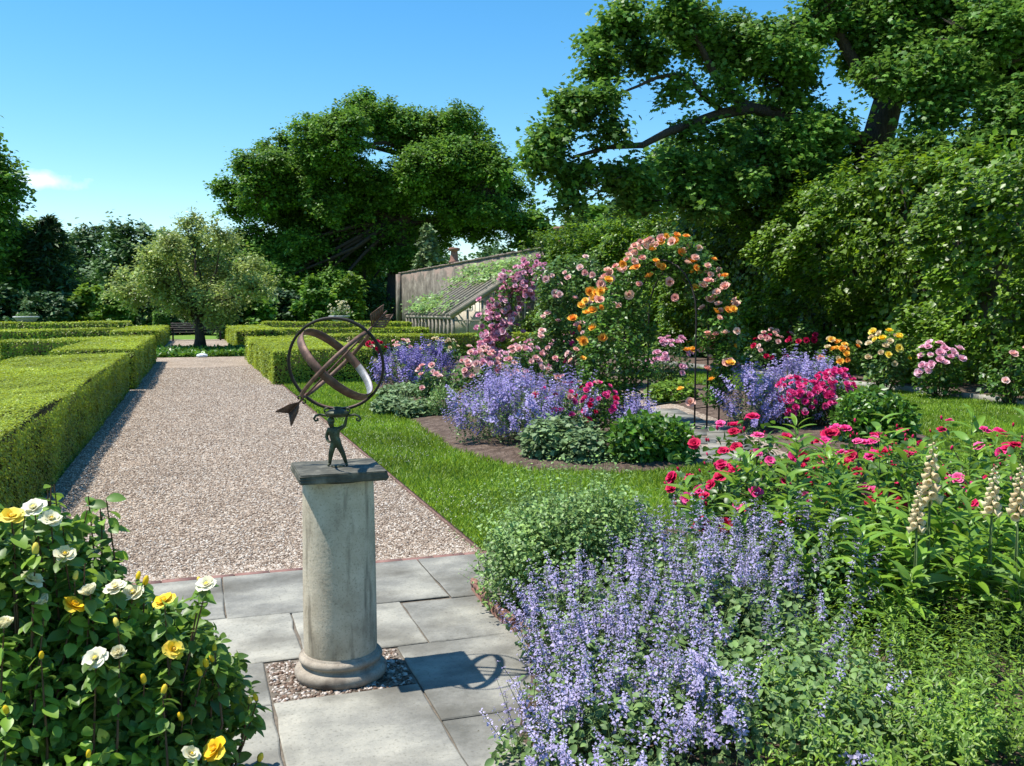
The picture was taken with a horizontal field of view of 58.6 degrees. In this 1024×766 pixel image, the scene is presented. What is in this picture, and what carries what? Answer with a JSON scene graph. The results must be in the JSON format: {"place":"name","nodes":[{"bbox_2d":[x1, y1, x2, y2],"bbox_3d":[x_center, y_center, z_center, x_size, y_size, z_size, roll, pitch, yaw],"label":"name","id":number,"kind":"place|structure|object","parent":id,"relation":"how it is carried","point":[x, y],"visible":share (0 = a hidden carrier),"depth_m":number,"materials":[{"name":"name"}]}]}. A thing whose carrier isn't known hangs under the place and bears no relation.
{"place":"outdoors","nodes":[
{"label":"outdoors","id":0,"kind":"place"},
{"bbox_2d":[0,484,271,765],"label":"rose bush","id":1,"kind":"object","parent":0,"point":[102,663],"visible":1,"depth_m":2.57,"materials":[{"name":"green plant"}]},
{"bbox_2d":[21,356,476,582],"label":"gravel path","id":2,"kind":"structure","parent":0,"point":[190,362],"depth_m":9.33,"materials":[{"name":"beige gravel"}]},
{"bbox_2d":[151,552,551,765],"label":"flagstone paving","id":3,"kind":"structure","parent":0,"point":[455,666],"depth_m":4.01,"materials":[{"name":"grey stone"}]},
{"bbox_2d":[266,648,415,702],"bbox_3d":[-0.753,1.272,3.979,0.599,0.028,0.466,-2,5,-19],"label":"gravel surround","id":4,"kind":"object","parent":3,"relation":"on","point":[282,673],"visible":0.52,"depth_m":3.90,"materials":[{"name":"beige gravel"}]},
{"bbox_2d":[275,305,392,690],"bbox_3d":[-0.762,0.471,3.925,0.467,1.614,0.398,-2,5,-19],"label":"sundial","id":5,"kind":"object","parent":4,"relation":"on","point":[341,649],"visible":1,"depth_m":3.83,"materials":[{"name":"stone"}]},
{"bbox_2d":[0,0,980,260],"label":"sky","id":6,"kind":"structure","parent":0,"point":[126,107],"materials":[{"name":"blue"}]},
{"bbox_2d":[9,333,1000,547],"bbox_3d":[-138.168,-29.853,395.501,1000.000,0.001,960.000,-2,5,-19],"label":"ground","id":7,"kind":"structure","parent":0,"point":[186,337],"depth_m":10.17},
{"bbox_2d":[0,115,37,299],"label":"broadleaf tree","id":8,"kind":"object","parent":7,"relation":"on","point":[10,193],"visible":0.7,"depth_m":61.78,"materials":[{"name":"green plant"}]},
{"bbox_2d":[0,282,42,323],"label":"shrub","id":9,"kind":"object","parent":7,"relation":"on","point":[11,301],"visible":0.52,"depth_m":53.54,"materials":[{"name":"green plant"}]},
{"bbox_2d":[0,215,83,298],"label":"broadleaf tree","id":10,"kind":"object","parent":7,"relation":"on","point":[31,219],"visible":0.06,"depth_m":65.24,"materials":[{"name":"green plant"}]},
{"bbox_2d":[0,336,99,360],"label":"box hedge","id":11,"kind":"object","parent":7,"relation":"on","point":[12,348],"visible":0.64,"depth_m":26.92,"materials":[{"name":"green plant"}]},
{"bbox_2d":[1,213,108,301],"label":"conifer tree","id":12,"kind":"object","parent":7,"relation":"on","point":[48,231],"visible":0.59,"depth_m":64.86,"materials":[{"name":"green plant"}]},
{"bbox_2d":[31,290,83,323],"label":"shrub","id":13,"kind":"object","parent":7,"relation":"on","point":[55,309],"visible":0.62,"depth_m":55.16,"materials":[{"name":"green plant"}]},
{"bbox_2d":[0,327,118,345],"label":"box hedge","id":14,"kind":"object","parent":7,"relation":"on","point":[25,333],"visible":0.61,"depth_m":38.37,"materials":[{"name":"green plant"}]},
{"bbox_2d":[0,352,130,535],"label":"box hedge","id":15,"kind":"object","parent":7,"relation":"on","point":[55,410],"visible":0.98,"depth_m":9.66,"materials":[{"name":"green plant"}]},
{"bbox_2d":[0,320,132,331],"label":"box hedge","id":16,"kind":"object","parent":7,"relation":"on","point":[5,325],"visible":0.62,"depth_m":45.25,"materials":[{"name":"green plant"}]},
{"bbox_2d":[67,282,103,321],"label":"shrub","id":17,"kind":"object","parent":7,"relation":"on","point":[87,306],"visible":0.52,"depth_m":57.28,"materials":[{"name":"green plant"}]},
{"bbox_2d":[58,217,115,304],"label":"broadleaf tree","id":18,"kind":"object","parent":7,"relation":"on","point":[85,239],"visible":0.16,"depth_m":109.45,"materials":[{"name":"green plant"}]},
{"bbox_2d":[50,334,156,388],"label":"box hedge","id":19,"kind":"object","parent":7,"relation":"on","point":[139,350],"visible":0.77,"depth_m":19.88,"materials":[{"name":"green plant"}]},
{"bbox_2d":[87,290,143,325],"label":"shrub","id":20,"kind":"object","parent":7,"relation":"on","point":[109,312],"visible":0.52,"depth_m":56.20,"materials":[{"name":"green plant"}]},
{"bbox_2d":[79,209,172,294],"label":"broadleaf tree","id":21,"kind":"object","parent":7,"relation":"on","point":[119,240],"visible":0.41,"depth_m":102.64,"materials":[{"name":"green plant"}]},
{"bbox_2d":[109,324,170,346],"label":"box hedge","id":22,"kind":"object","parent":7,"relation":"on","point":[161,333],"visible":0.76,"depth_m":37.52,"materials":[{"name":"green plant"}]},
{"bbox_2d":[124,292,175,334],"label":"shrub","id":23,"kind":"object","parent":7,"relation":"on","point":[141,320],"visible":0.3,"depth_m":58.82,"materials":[{"name":"green plant"}]},
{"bbox_2d":[98,201,285,346],"bbox_3d":[-12.079,-3.994,34.476,6.815,5.886,6.478,-2,5,-19],"label":"crabapple tree","id":24,"kind":"object","parent":7,"relation":"on","point":[188,301],"visible":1,"depth_m":33.85,"materials":[{"name":"green plant"}]},
{"bbox_2d":[155,343,245,357],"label":"ground cover","id":25,"kind":"object","parent":7,"relation":"on","point":[194,351],"visible":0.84,"depth_m":31.76,"materials":[{"name":"green plant"}]},
{"bbox_2d":[224,324,285,344],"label":"box hedge","id":26,"kind":"object","parent":7,"relation":"on","point":[236,335],"visible":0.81,"depth_m":37.78,"materials":[{"name":"green plant"}]},
{"bbox_2d":[235,292,278,325],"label":"shrub","id":27,"kind":"object","parent":7,"relation":"on","point":[259,315],"visible":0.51,"depth_m":61.20,"materials":[{"name":"green plant"}]},
{"bbox_2d":[268,286,301,323],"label":"shrub","id":28,"kind":"object","parent":7,"relation":"on","point":[283,314],"visible":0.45,"depth_m":64.88,"materials":[{"name":"green plant"}]},
{"bbox_2d":[244,335,373,384],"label":"box hedge","id":29,"kind":"object","parent":7,"relation":"on","point":[267,355],"visible":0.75,"depth_m":20.14,"materials":[{"name":"green plant"}]},
{"bbox_2d":[132,551,491,584],"bbox_3d":[-1.565,1.182,5.497,3.068,0.072,0.072,-2,5,-19],"label":"brick edging","id":30,"kind":"object","parent":7,"relation":"on","point":[261,572],"visible":0.13,"depth_m":5.54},
{"bbox_2d":[287,273,342,321],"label":"shrub","id":31,"kind":"object","parent":7,"relation":"on","point":[313,309],"visible":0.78,"depth_m":63.40,"materials":[{"name":"green plant"}]},
{"bbox_2d":[261,320,424,329],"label":"box hedge","id":32,"kind":"object","parent":7,"relation":"on","point":[320,324],"visible":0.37,"depth_m":49.12,"materials":[{"name":"green plant"}]},
{"bbox_2d":[329,271,368,320],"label":"shrub","id":33,"kind":"object","parent":7,"relation":"on","point":[345,288],"visible":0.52,"depth_m":65.34,"materials":[{"name":"green plant"}]},
{"bbox_2d":[280,326,429,336],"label":"box hedge","id":34,"kind":"object","parent":7,"relation":"on","point":[358,330],"visible":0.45,"depth_m":42.21,"materials":[{"name":"green plant"}]},
{"bbox_2d":[196,84,546,320],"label":"oak tree","id":35,"kind":"object","parent":7,"relation":"on","point":[331,203],"visible":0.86,"depth_m":83.98,"materials":[{"name":"green plant"}]},
{"bbox_2d":[350,278,395,321],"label":"shrub","id":36,"kind":"object","parent":7,"relation":"on","point":[374,302],"visible":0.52,"depth_m":83.15,"materials":[{"name":"green plant"}]},
{"bbox_2d":[281,384,482,550],"bbox_3d":[-4.701,0.114,18.890,0.025,0.076,27.360,-2,5,-19],"label":"edging strip","id":37,"kind":"object","parent":7,"relation":"on","point":[444,520],"visible":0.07,"depth_m":7.72,"materials":[{"name":"metal"}]},
{"bbox_2d":[409,223,443,269],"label":"conifer tree","id":38,"kind":"object","parent":7,"relation":"on","point":[430,244],"visible":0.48,"depth_m":78.10,"materials":[{"name":"green plant"}]},
{"bbox_2d":[392,253,533,332],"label":"grape vine","id":39,"kind":"object","parent":7,"relation":"on","point":[436,299],"visible":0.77,"depth_m":47.53,"materials":[{"name":"green plant"}]},
{"bbox_2d":[328,331,613,355],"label":"box hedge","id":40,"kind":"object","parent":7,"relation":"on","point":[463,340],"visible":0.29,"depth_m":31.41,"materials":[{"name":"green plant"}]},
{"bbox_2d":[405,254,542,335],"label":"greenhouse","id":41,"kind":"object","parent":7,"relation":"on","point":[466,320],"visible":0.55,"depth_m":45.28,"materials":[{"name":"white glass"}]},
{"bbox_2d":[498,196,556,253],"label":"broadleaf tree","id":42,"kind":"object","parent":7,"relation":"on","point":[532,213],"visible":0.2,"depth_m":87.42,"materials":[{"name":"green plant"}]},
{"bbox_2d":[376,377,695,473],"bbox_3d":[0.357,0.355,15.588,5.280,0.139,12.960,-2,5,-19],"label":"soil island bed","id":43,"kind":"object","parent":7,"relation":"on","point":[439,425],"visible":0.09,"depth_m":10.47,"materials":[{"name":"brown soil"}]},
{"bbox_2d":[368,382,442,418],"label":"ground cover plant","id":44,"kind":"object","parent":43,"relation":"on","point":[396,400],"visible":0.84,"depth_m":13.97,"materials":[{"name":"green plant"}]},
{"bbox_2d":[367,336,459,387],"bbox_3d":[-1.920,-0.384,18.216,1.217,1.186,2.233,2,5,29],"label":"catmint","id":45,"kind":"object","parent":43,"relation":"on","point":[409,373],"visible":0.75,"depth_m":17.78,"materials":[{"name":"purple plant"}]},
{"bbox_2d":[412,362,460,399],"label":"rose bush","id":46,"kind":"object","parent":43,"relation":"on","point":[427,383],"visible":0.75,"depth_m":15.77,"materials":[{"name":"green plant"}]},
{"bbox_2d":[425,383,461,415],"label":"tuft","id":47,"kind":"object","parent":43,"relation":"on","point":[436,396],"visible":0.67,"depth_m":13.47,"materials":[{"name":"green plant"}]},
{"bbox_2d":[451,343,554,396],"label":"rose bush","id":48,"kind":"object","parent":43,"relation":"on","point":[469,364],"visible":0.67,"depth_m":16.32,"materials":[{"name":"pink plant"}]},
{"bbox_2d":[492,273,555,369],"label":"garden arch","id":49,"kind":"structure","parent":43,"relation":"on","point":[495,296],"depth_m":20.51,"materials":[{"name":"metal"}]},
{"bbox_2d":[464,253,548,367],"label":"climbing rose","id":50,"kind":"object","parent":49,"relation":"attached to","point":[519,283],"visible":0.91,"depth_m":20.20,"materials":[{"name":"pink plant"}]},
{"bbox_2d":[442,357,610,445],"bbox_3d":[0.023,0.216,11.522,2.135,1.021,2.988,-2,5,-19],"label":"catmint","id":51,"kind":"object","parent":43,"relation":"on","point":[511,412],"visible":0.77,"depth_m":10.69,"materials":[{"name":"purple plant"}]},
{"bbox_2d":[515,411,610,463],"bbox_3d":[0.553,0.547,10.271,1.091,0.572,2.100,0,5,-2],"label":"lambs ear","id":52,"kind":"object","parent":43,"relation":"on","point":[565,436],"visible":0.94,"depth_m":9.53},
{"bbox_2d":[520,250,621,386],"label":"climbing rose","id":53,"kind":"object","parent":43,"relation":"on","point":[578,274],"visible":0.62,"depth_m":18.61,"materials":[{"name":"green plant"}]},
{"bbox_2d":[531,380,621,441],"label":"rose bush","id":54,"kind":"object","parent":43,"relation":"on","point":[602,405],"visible":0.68,"depth_m":11.07,"materials":[{"name":"pink plant"}]},
{"bbox_2d":[611,388,668,420],"bbox_3d":[1.604,0.373,11.680,0.608,0.616,0.690,3,5,33],"label":"catmint","id":55,"kind":"object","parent":43,"relation":"on","point":[637,406],"visible":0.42,"depth_m":11.66,"materials":[{"name":"purple plant"}]},
{"bbox_2d":[603,407,701,463],"bbox_3d":[1.399,0.560,9.723,1.152,0.662,1.047,-2,5,-19],"label":"peony","id":56,"kind":"object","parent":43,"relation":"on","point":[654,436],"visible":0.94,"depth_m":9.38,"materials":[{"name":"green plant"}]},
{"bbox_2d":[567,231,746,417],"bbox_3d":[2.003,-0.709,12.697,2.450,2.769,1.685,1,5,13],"label":"climbing rose","id":57,"kind":"object","parent":43,"relation":"on","point":[724,309],"visible":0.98,"depth_m":12.44,"materials":[{"name":"green plant"}]},
{"bbox_2d":[623,259,720,428],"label":"garden arch","id":58,"kind":"structure","parent":43,"relation":"on","point":[696,336],"depth_m":12.24,"materials":[{"name":"metal"}]},
{"bbox_2d":[371,355,716,380],"bbox_3d":[-0.744,-0.519,26.617,10.080,0.126,10.080,-2,5,-19],"label":"soil rose bed","id":59,"kind":"object","parent":7,"relation":"on","point":[480,368],"visible":0.05,"depth_m":24.40,"materials":[{"name":"brown soil"}]},
{"bbox_2d":[543,201,610,244],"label":"broadleaf tree","id":60,"kind":"object","parent":7,"relation":"on","point":[596,212],"visible":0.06,"depth_m":76.93,"materials":[{"name":"green plant"}]},
{"bbox_2d":[396,163,1023,382],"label":"garden wall","id":61,"kind":"structure","parent":7,"relation":"on","point":[418,283],"depth_m":46.21,"materials":[{"name":"grey stone"}]},
{"bbox_2d":[513,121,1023,389],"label":"climbing vine","id":62,"kind":"object","parent":61,"relation":"attached to","point":[954,186],"visible":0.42,"depth_m":21.50,"materials":[{"name":"green plant"}]},
{"bbox_2d":[498,508,1023,765],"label":"garden bed soil","id":63,"kind":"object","parent":7,"relation":"on","point":[715,752],"visible":0.02,"depth_m":3.63,"materials":[{"name":"brown soil"}]},
{"bbox_2d":[449,436,706,623],"bbox_3d":[0.289,0.733,5.060,1.371,0.959,1.545,-2,5,-19],"label":"leafy shrub","id":64,"kind":"object","parent":63,"relation":"on","point":[553,529],"visible":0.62,"depth_m":4.65,"materials":[{"name":"green plant"}]},
{"bbox_2d":[479,491,938,765],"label":"catmint","id":65,"kind":"object","parent":63,"relation":"on","point":[654,657],"visible":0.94,"depth_m":3.52,"materials":[{"name":"purple plant"}]},
{"bbox_2d":[664,451,802,583],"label":"lance leaved plant","id":66,"kind":"object","parent":63,"relation":"on","point":[735,495],"visible":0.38,"depth_m":4.98,"materials":[{"name":"green plant"}]},
{"bbox_2d":[656,412,830,576],"bbox_3d":[1.405,0.690,5.671,1.085,0.953,1.445,3,5,29],"label":"rose bush","id":67,"kind":"object","parent":63,"relation":"on","point":[719,482],"visible":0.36,"depth_m":5.53,"materials":[{"name":"green plant"}]},
{"bbox_2d":[715,461,860,608],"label":"lance leaved plant","id":68,"kind":"object","parent":63,"relation":"on","point":[790,476],"visible":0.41,"depth_m":4.63,"materials":[{"name":"green plant"}]},
{"bbox_2d":[735,417,859,552],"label":"lance leaved plant","id":69,"kind":"object","parent":63,"relation":"on","point":[805,442],"visible":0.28,"depth_m":5.20,"materials":[{"name":"green plant"}]},
{"bbox_2d":[727,413,868,604],"bbox_3d":[1.539,0.694,4.832,0.716,1.053,0.653,-2,5,-19],"label":"lance leaved plant","id":70,"kind":"object","parent":63,"relation":"on","point":[746,457],"visible":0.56,"depth_m":4.85,"materials":[{"name":"green plant"}]},
{"bbox_2d":[762,476,908,608],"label":"lance leaved plant","id":71,"kind":"object","parent":63,"relation":"on","point":[844,495],"visible":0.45,"depth_m":4.63,"materials":[{"name":"green plant"}]},
{"bbox_2d":[776,514,937,647],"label":"lance leaved plant","id":72,"kind":"object","parent":63,"relation":"on","point":[915,572],"visible":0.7,"depth_m":4.27,"materials":[{"name":"green plant"}]},
{"bbox_2d":[696,545,1023,765],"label":"feathery plant","id":73,"kind":"object","parent":63,"relation":"on","point":[945,724],"visible":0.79,"depth_m":3.22,"materials":[{"name":"green plant"}]},
{"bbox_2d":[782,418,974,570],"bbox_3d":[2.332,0.708,5.888,1.179,0.886,1.678,1,5,8],"label":"rose bush","id":74,"kind":"object","parent":63,"relation":"on","point":[834,431],"visible":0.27,"depth_m":5.77,"materials":[{"name":"green plant"}]},
{"bbox_2d":[806,413,951,571],"bbox_3d":[2.026,0.687,4.920,0.759,1.051,0.646,-2,5,-19],"label":"lance leaved plant","id":75,"kind":"object","parent":63,"relation":"on","point":[901,452],"visible":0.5,"depth_m":5.01,"materials":[{"name":"green plant"}]},
{"bbox_2d":[819,413,955,568],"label":"lance leaved plant","id":76,"kind":"object","parent":63,"relation":"on","point":[889,476],"visible":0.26,"depth_m":5.22,"materials":[{"name":"green plant"}]},
{"bbox_2d":[829,489,988,631],"bbox_3d":[1.919,0.879,4.461,0.718,0.743,0.578,0,5,2],"label":"lance leaved plant","id":77,"kind":"object","parent":63,"relation":"on","point":[905,516],"visible":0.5,"depth_m":4.45,"materials":[{"name":"green plant"}]},
{"bbox_2d":[876,485,958,645],"bbox_3d":[1.895,0.864,4.212,0.352,0.810,0.292,-2,5,-19],"label":"foxglove","id":78,"kind":"object","parent":63,"relation":"on","point":[919,529],"visible":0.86,"depth_m":4.22,"materials":[{"name":"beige plant"}]},
{"bbox_2d":[890,438,953,622],"bbox_3d":[2.020,0.759,4.381,0.306,0.992,0.282,-2,5,-19],"label":"foxglove","id":79,"kind":"object","parent":63,"relation":"on","point":[927,501],"visible":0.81,"depth_m":4.37,"materials":[{"name":"beige plant"}]},
{"bbox_2d":[868,462,1013,618],"bbox_3d":[2.155,0.816,4.552,0.713,0.853,0.590,-1,5,-9],"label":"lance leaved plant","id":80,"kind":"object","parent":63,"relation":"on","point":[942,528],"visible":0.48,"depth_m":4.58,"materials":[{"name":"green plant"}]},
{"bbox_2d":[887,495,1023,642],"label":"lance leaved plant","id":81,"kind":"object","parent":63,"relation":"on","point":[923,553],"visible":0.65,"depth_m":4.24,"materials":[{"name":"green plant"}]},
{"bbox_2d":[889,415,1023,556],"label":"rose bush","id":82,"kind":"object","parent":63,"relation":"on","point":[1010,448],"visible":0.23,"depth_m":6.22,"materials":[{"name":"green plant"}]},
{"bbox_2d":[902,403,1023,567],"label":"lance leaved plant","id":83,"kind":"object","parent":63,"relation":"on","point":[979,420],"visible":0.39,"depth_m":5.19,"materials":[{"name":"green plant"}]},
{"bbox_2d":[935,454,1023,605],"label":"lance leaved plant","id":84,"kind":"object","parent":63,"relation":"on","point":[1013,465],"visible":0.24,"depth_m":4.72,"materials":[{"name":"green plant"}]},
{"bbox_2d":[949,407,1023,563],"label":"lance leaved plant","id":85,"kind":"object","parent":63,"relation":"on","point":[1018,420],"visible":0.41,"depth_m":5.40,"materials":[{"name":"green plant"}]},
{"bbox_2d":[962,463,1023,638],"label":"foxglove","id":86,"kind":"object","parent":63,"relation":"on","point":[991,583],"visible":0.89,"depth_m":4.22,"materials":[{"name":"beige plant"}]},
{"bbox_2d":[979,461,1023,649],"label":"foxglove","id":87,"kind":"object","parent":63,"relation":"on","point":[1016,504],"visible":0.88,"depth_m":4.12,"materials":[{"name":"beige plant"}]},
{"bbox_2d":[501,0,1023,231],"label":"maple tree","id":88,"kind":"object","parent":7,"relation":"on","point":[942,65],"visible":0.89,"depth_m":23.83,"materials":[{"name":"green plant"}]},
{"bbox_2d":[607,375,932,456],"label":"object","id":89,"kind":"object","parent":7,"relation":"on","point":[814,430],"visible":0.06,"depth_m":12.27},
{"bbox_2d":[642,335,694,386],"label":"rose bush","id":90,"kind":"object","parent":89,"relation":"on","point":[663,341],"visible":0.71,"depth_m":17.60,"materials":[{"name":"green plant"}]},
{"bbox_2d":[710,344,849,432],"bbox_3d":[4.138,-0.008,13.307,1.384,1.188,4.292,3,5,30],"label":"catmint","id":91,"kind":"object","parent":89,"relation":"on","point":[768,399],"visible":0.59,"depth_m":12.06,"materials":[{"name":"purple plant"}]},
{"bbox_2d":[771,366,861,428],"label":"rose bush","id":92,"kind":"object","parent":89,"relation":"on","point":[801,394],"visible":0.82,"depth_m":12.07,"materials":[{"name":"pink plant"}]},
{"bbox_2d":[827,383,922,445],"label":"shrub","id":93,"kind":"object","parent":89,"relation":"on","point":[863,407],"visible":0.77,"depth_m":10.79,"materials":[{"name":"green plant"}]},
{"bbox_2d":[604,355,1023,404],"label":"kerb","id":94,"kind":"structure","parent":7,"relation":"on","point":[964,395],"depth_m":17.61,"materials":[{"name":"grey stone"}]},
{"bbox_2d":[613,351,1023,397],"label":"soil border bed","id":95,"kind":"object","parent":7,"relation":"on","point":[966,387],"visible":0.1,"depth_m":19.84,"materials":[{"name":"brown soil"}]},
{"bbox_2d":[746,327,794,370],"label":"rose bush","id":96,"kind":"object","parent":95,"relation":"on","point":[764,336],"visible":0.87,"depth_m":22.93,"materials":[{"name":"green plant"}]},
{"bbox_2d":[785,318,823,369],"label":"rose bush","id":97,"kind":"object","parent":95,"relation":"on","point":[814,338],"visible":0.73,"depth_m":22.22,"materials":[{"name":"green plant"}]},
{"bbox_2d":[813,336,862,379],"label":"rose bush","id":98,"kind":"object","parent":95,"relation":"on","point":[847,359],"visible":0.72,"depth_m":19.88,"materials":[{"name":"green plant"}]},
{"bbox_2d":[910,339,967,398],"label":"rose bush","id":99,"kind":"object","parent":95,"relation":"on","point":[943,351],"visible":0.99,"depth_m":16.40,"materials":[{"name":"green plant"}]},
{"bbox_2d":[976,342,1023,404],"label":"rose bush","id":100,"kind":"object","parent":95,"relation":"on","point":[1009,392],"visible":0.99,"depth_m":15.33,"materials":[{"name":"green plant"}]},
{"bbox_2d":[858,328,911,390],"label":"rose bush","id":101,"kind":"object","parent":7,"relation":"on","point":[888,353],"visible":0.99,"depth_m":17.59,"materials":[{"name":"green plant"}]},
{"bbox_2d":[280,366,1023,551],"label":"grass","id":102,"kind":"structure","parent":0,"point":[431,465],"depth_m":9.59,"materials":[{"name":"green plant"}]},
{"bbox_2d":[615,389,787,464],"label":"gravel cross path","id":103,"kind":"structure","parent":0,"point":[711,420],"depth_m":13.64,"materials":[{"name":"beige gravel"}]},
{"bbox_2d":[643,378,698,402],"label":"leafy clump","id":104,"kind":"object","parent":103,"relation":"on","point":[663,391],"visible":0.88,"depth_m":15.82,"materials":[{"name":"green plant"}]},
{"bbox_2d":[645,408,778,462],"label":"stepping stones","id":105,"kind":"object","parent":103,"relation":"on","point":[710,435],"visible":0.39,"depth_m":11.56,"materials":[{"name":"grey stone"}]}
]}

